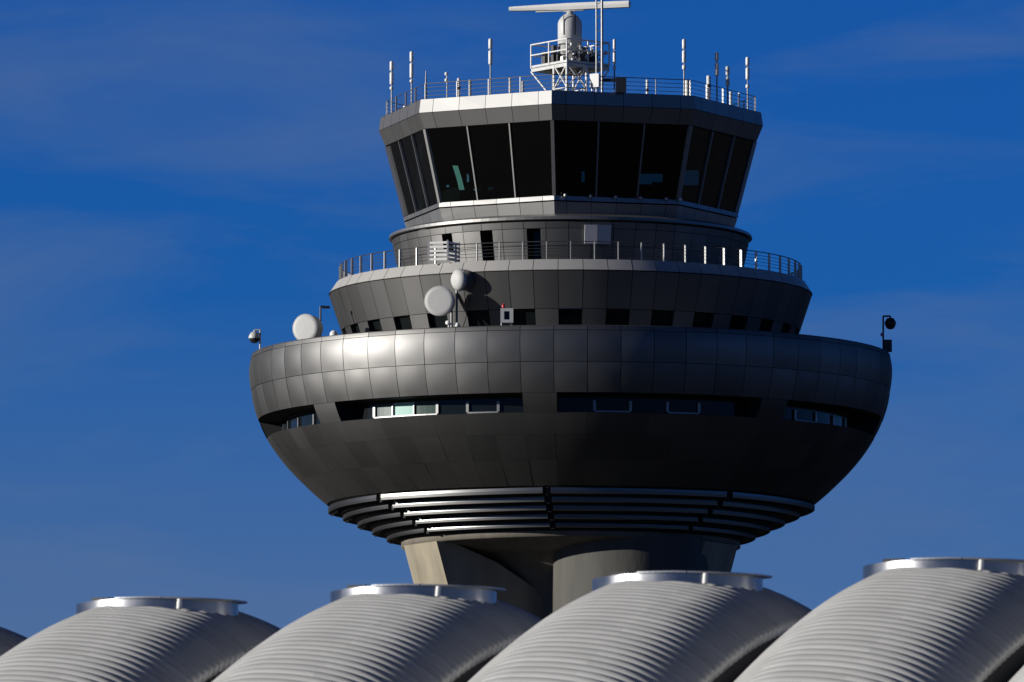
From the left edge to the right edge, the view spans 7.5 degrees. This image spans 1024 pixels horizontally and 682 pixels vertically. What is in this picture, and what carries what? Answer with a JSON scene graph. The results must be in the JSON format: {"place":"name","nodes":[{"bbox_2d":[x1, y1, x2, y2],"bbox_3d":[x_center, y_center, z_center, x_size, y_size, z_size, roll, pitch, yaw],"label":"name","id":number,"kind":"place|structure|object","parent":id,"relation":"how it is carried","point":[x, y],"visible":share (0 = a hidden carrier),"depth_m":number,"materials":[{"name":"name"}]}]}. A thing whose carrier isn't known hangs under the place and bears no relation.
{"place":"outdoors","nodes":[
{"label":"outdoors","id":0,"kind":"place"},
{"bbox_2d":[0,557,1023,681],"bbox_3d":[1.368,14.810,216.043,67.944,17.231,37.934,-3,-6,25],"label":"terminal building","id":1,"kind":"structure","parent":0,"point":[944,619],"depth_m":210.46,"materials":[{"name":"metal"}]},
{"bbox_2d":[0,0,1023,637],"label":"sky","id":2,"kind":"structure","parent":0,"point":[180,180],"materials":[{"name":"blue"}]},
{"label":"ground","id":3,"kind":"structure","parent":0,"visible":0},
{"bbox_2d":[249,74,891,619],"bbox_3d":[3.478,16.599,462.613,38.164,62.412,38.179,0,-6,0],"label":"control tower","id":4,"kind":"structure","parent":3,"relation":"on","point":[673,390],"depth_m":453.73,"materials":[{"name":"metal"}]},
{"bbox_2d":[249,329,260,348],"bbox_3d":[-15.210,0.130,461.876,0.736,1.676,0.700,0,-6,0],"label":"camera post","id":5,"kind":"object","parent":4,"relation":"on","point":[254,337],"visible":1,"depth_m":461.73,"materials":[{"name":"white metal"}]},
{"bbox_2d":[293,314,322,339],"bbox_3d":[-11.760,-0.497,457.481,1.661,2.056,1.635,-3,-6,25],"label":"dish antenna","id":6,"kind":"object","parent":4,"relation":"on","point":[305,326],"visible":0.81,"depth_m":456.79,"materials":[{"name":"plastic"}]},
{"bbox_2d":[320,305,329,320],"bbox_3d":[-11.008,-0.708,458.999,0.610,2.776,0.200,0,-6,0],"label":"lamp post","id":7,"kind":"object","parent":4,"relation":"on","point":[324,307],"visible":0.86,"depth_m":459.03,"materials":[{"name":"black metal"}]},
{"bbox_2d":[330,330,337,334],"bbox_3d":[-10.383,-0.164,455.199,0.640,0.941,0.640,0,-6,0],"label":"radome","id":8,"kind":"object","parent":4,"relation":"on","point":[333,332],"visible":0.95,"depth_m":455.06,"materials":[{"name":"white paint"}]},
{"bbox_2d":[350,323,359,332],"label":"window","id":9,"kind":"structure","parent":4,"relation":"in","point":[355,328],"depth_m":460.37,"materials":[{"name":"black glass"}]},
{"bbox_2d":[368,319,382,331],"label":"window","id":10,"kind":"structure","parent":4,"relation":"in","point":[374,325],"depth_m":457.80,"materials":[{"name":"black glass"}]},
{"bbox_2d":[390,61,393,112],"bbox_3d":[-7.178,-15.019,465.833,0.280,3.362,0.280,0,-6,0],"label":"aerial","id":11,"kind":"object","parent":4,"relation":"on","point":[391,75],"visible":1,"depth_m":465.82,"materials":[{"name":"metal"}]},
{"bbox_2d":[394,315,411,329],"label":"window","id":12,"kind":"structure","parent":4,"relation":"in","point":[401,322],"depth_m":455.51,"materials":[{"name":"black glass"}]},
{"bbox_2d":[410,51,413,102],"bbox_3d":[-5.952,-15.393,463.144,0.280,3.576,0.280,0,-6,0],"label":"aerial","id":13,"kind":"object","parent":4,"relation":"on","point":[411,66],"visible":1,"depth_m":463.13,"materials":[{"name":"metal"}]},
{"bbox_2d":[425,71,426,98],"bbox_3d":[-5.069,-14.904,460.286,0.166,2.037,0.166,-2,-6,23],"label":"aerial","id":14,"kind":"object","parent":4,"relation":"on","point":[426,81],"visible":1,"depth_m":460.30,"materials":[{"name":"metal"}]},
{"bbox_2d":[427,313,447,327],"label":"window","id":15,"kind":"structure","parent":4,"relation":"in","point":[434,321],"depth_m":453.79,"materials":[{"name":"black glass"}]},
{"bbox_2d":[424,286,454,326],"bbox_3d":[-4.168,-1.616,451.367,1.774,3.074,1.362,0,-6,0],"label":"dish antenna","id":16,"kind":"object","parent":4,"relation":"on","point":[439,300],"visible":0.9,"depth_m":450.93,"materials":[{"name":"plastic"}]},
{"bbox_2d":[428,240,459,262],"bbox_3d":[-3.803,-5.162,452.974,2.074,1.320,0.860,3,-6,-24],"label":"slatted screen","id":17,"kind":"object","parent":4,"relation":"on","point":[447,242],"visible":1,"depth_m":452.79,"materials":[{"name":"white paint"}]},
{"bbox_2d":[445,72,447,97],"bbox_3d":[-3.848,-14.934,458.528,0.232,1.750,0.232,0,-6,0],"label":"wind sensor","id":18,"kind":"object","parent":4,"relation":"on","point":[446,78],"visible":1,"depth_m":458.50,"materials":[{"name":"white paint"}]},
{"bbox_2d":[442,233,453,249],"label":"window","id":19,"kind":"structure","parent":4,"relation":"in","point":[445,237],"depth_m":457.80,"materials":[{"name":"black glass"}]},
{"bbox_2d":[457,78,460,96],"bbox_3d":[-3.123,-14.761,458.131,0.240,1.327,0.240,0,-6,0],"label":"aerial","id":20,"kind":"object","parent":4,"relation":"on","point":[458,79],"visible":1,"depth_m":458.06,"materials":[{"name":"white paint"}]},
{"bbox_2d":[451,269,473,326],"bbox_3d":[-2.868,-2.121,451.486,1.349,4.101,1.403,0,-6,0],"label":"dish antenna","id":21,"kind":"object","parent":4,"relation":"on","point":[462,279],"visible":0.92,"depth_m":451.26,"materials":[{"name":"plastic"}]},
{"bbox_2d":[468,81,471,95],"bbox_3d":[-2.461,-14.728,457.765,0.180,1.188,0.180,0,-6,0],"label":"aerial","id":22,"kind":"object","parent":4,"relation":"on","point":[469,86],"visible":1,"depth_m":457.73,"materials":[{"name":"white metal"}]},
{"bbox_2d":[467,310,490,325],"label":"window","id":23,"kind":"structure","parent":4,"relation":"in","point":[481,317],"depth_m":452.35,"materials":[{"name":"black glass"}]},
{"bbox_2d":[480,230,494,260],"bbox_3d":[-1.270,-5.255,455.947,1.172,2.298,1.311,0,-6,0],"label":"doorway","id":24,"kind":"structure","parent":4,"relation":"in","point":[486,236],"depth_m":456.35,"materials":[{"name":"black glass"}]},
{"bbox_2d":[488,38,492,93],"bbox_3d":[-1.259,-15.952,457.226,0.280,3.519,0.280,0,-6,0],"label":"aerial","id":25,"kind":"object","parent":4,"relation":"on","point":[490,52],"visible":1,"depth_m":457.24,"materials":[{"name":"metal"}]},
{"bbox_2d":[500,304,512,325],"bbox_3d":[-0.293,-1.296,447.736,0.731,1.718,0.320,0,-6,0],"label":"framed floodlight","id":26,"kind":"object","parent":4,"relation":"on","point":[506,315],"visible":1,"depth_m":447.62,"materials":[{"name":"white metal"}]},
{"bbox_2d":[521,81,523,91],"bbox_3d":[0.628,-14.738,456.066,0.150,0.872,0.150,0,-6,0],"label":"aerial","id":27,"kind":"object","parent":4,"relation":"on","point":[522,86],"visible":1,"depth_m":456.02,"materials":[{"name":"white metal"}]},
{"bbox_2d":[513,309,535,324],"bbox_3d":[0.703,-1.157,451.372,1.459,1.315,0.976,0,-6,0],"label":"window","id":28,"kind":"structure","parent":4,"relation":"in","point":[520,316],"depth_m":451.47,"materials":[{"name":"black glass"}]},
{"bbox_2d":[527,228,540,258],"bbox_3d":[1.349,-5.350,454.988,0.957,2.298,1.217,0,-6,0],"label":"doorway","id":29,"kind":"structure","parent":4,"relation":"in","point":[534,234],"depth_m":455.46,"materials":[{"name":"black glass"}]},
{"bbox_2d":[530,38,609,91],"bbox_3d":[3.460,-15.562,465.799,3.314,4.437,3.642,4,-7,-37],"label":"radar stand","id":30,"kind":"object","parent":4,"relation":"on","point":[581,61],"visible":0.86,"depth_m":464.92,"materials":[{"name":"metal"}]},
{"bbox_2d":[509,0,630,59],"bbox_3d":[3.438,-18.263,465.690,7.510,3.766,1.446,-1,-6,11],"label":"surface radar","id":31,"kind":"object","parent":30,"relation":"on","point":[569,24],"visible":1,"depth_m":465.22,"materials":[{"name":"white metal"}]},
{"bbox_2d":[559,308,581,324],"bbox_3d":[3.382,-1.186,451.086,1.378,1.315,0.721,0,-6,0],"label":"window","id":32,"kind":"structure","parent":4,"relation":"in","point":[573,316],"depth_m":451.14,"materials":[{"name":"black glass"}]},
{"bbox_2d":[590,73,600,91],"bbox_3d":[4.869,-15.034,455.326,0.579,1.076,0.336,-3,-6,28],"label":"junction box","id":33,"kind":"object","parent":4,"relation":"on","point":[595,80],"visible":1,"depth_m":455.21,"materials":[{"name":"white paint"}]},
{"bbox_2d":[595,0,602,91],"bbox_3d":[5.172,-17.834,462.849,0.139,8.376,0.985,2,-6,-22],"label":"antenna mast","id":34,"kind":"object","parent":4,"relation":"on","point":[601,46],"visible":0.67,"depth_m":462.50,"materials":[{"name":"metal"}]},
{"bbox_2d":[602,78,625,92],"bbox_3d":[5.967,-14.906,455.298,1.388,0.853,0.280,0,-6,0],"label":"floodlight","id":35,"kind":"object","parent":4,"relation":"attached to","point":[620,85],"visible":1,"depth_m":455.18,"materials":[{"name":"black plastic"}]},
{"bbox_2d":[613,39,615,92],"bbox_3d":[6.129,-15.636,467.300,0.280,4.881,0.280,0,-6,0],"label":"aerial","id":36,"kind":"object","parent":4,"relation":"on","point":[614,54],"visible":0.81,"depth_m":467.37,"materials":[{"name":"metal"}]},
{"bbox_2d":[605,309,629,324],"bbox_3d":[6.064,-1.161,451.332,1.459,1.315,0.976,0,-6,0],"label":"window","id":37,"kind":"structure","parent":4,"relation":"in","point":[613,316],"depth_m":451.47,"materials":[{"name":"black glass"}]},
{"bbox_2d":[650,310,673,325],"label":"window","id":38,"kind":"structure","parent":4,"relation":"in","point":[659,317],"depth_m":452.24,"materials":[{"name":"black glass"}]},
{"bbox_2d":[682,39,685,94],"bbox_3d":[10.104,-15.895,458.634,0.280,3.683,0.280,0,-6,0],"label":"aerial","id":39,"kind":"object","parent":4,"relation":"on","point":[684,54],"visible":1,"depth_m":458.61,"materials":[{"name":"metal"}]},
{"bbox_2d":[685,80,688,94],"bbox_3d":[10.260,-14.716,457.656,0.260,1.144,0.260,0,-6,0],"label":"aerial","id":40,"kind":"object","parent":4,"relation":"on","point":[686,87],"visible":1,"depth_m":457.56,"materials":[{"name":"white paint"}]},
{"bbox_2d":[692,312,713,327],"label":"window","id":41,"kind":"structure","parent":4,"relation":"in","point":[700,319],"depth_m":453.57,"materials":[{"name":"black glass"}]},
{"bbox_2d":[706,75,710,99],"bbox_3d":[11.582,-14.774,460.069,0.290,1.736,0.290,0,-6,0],"label":"aerial","id":42,"kind":"object","parent":4,"relation":"on","point":[708,79],"visible":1,"depth_m":460.00,"materials":[{"name":"white paint"}]},
{"bbox_2d":[715,52,718,100],"bbox_3d":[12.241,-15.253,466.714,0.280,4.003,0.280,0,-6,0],"label":"aerial","id":43,"kind":"object","parent":4,"relation":"on","point":[716,64],"visible":0.8,"depth_m":466.73,"materials":[{"name":"metal"}]},
{"bbox_2d":[726,66,729,103],"bbox_3d":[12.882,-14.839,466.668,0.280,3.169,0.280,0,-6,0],"label":"aerial","id":44,"kind":"object","parent":4,"relation":"on","point":[727,78],"visible":0.72,"depth_m":466.67,"materials":[{"name":"metal"}]},
{"bbox_2d":[729,91,731,104],"bbox_3d":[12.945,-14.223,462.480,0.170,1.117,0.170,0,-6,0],"label":"aerial","id":45,"kind":"object","parent":4,"relation":"on","point":[730,96],"visible":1,"depth_m":462.43,"materials":[{"name":"white paint"}]},
{"bbox_2d":[729,315,746,329],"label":"window","id":46,"kind":"structure","parent":4,"relation":"in","point":[737,322],"depth_m":455.34,"materials":[{"name":"black glass"}]},
{"bbox_2d":[746,57,749,108],"bbox_3d":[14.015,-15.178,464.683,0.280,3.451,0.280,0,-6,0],"label":"aerial","id":47,"kind":"object","parent":4,"relation":"on","point":[747,73],"visible":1,"depth_m":464.67,"materials":[{"name":"metal"}]},
{"bbox_2d":[759,319,772,330],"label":"window","id":48,"kind":"structure","parent":4,"relation":"in","point":[765,325],"depth_m":457.57,"materials":[{"name":"black glass"}]},
{"bbox_2d":[781,323,790,332],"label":"window","id":49,"kind":"structure","parent":4,"relation":"in","point":[786,327],"depth_m":460.15,"materials":[{"name":"black glass"}]},
{"bbox_2d":[880,315,895,351],"bbox_3d":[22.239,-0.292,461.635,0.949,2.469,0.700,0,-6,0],"label":"camera post","id":50,"kind":"object","parent":4,"relation":"attached to","point":[890,323],"visible":1,"depth_m":461.45,"materials":[{"name":"black metal"}]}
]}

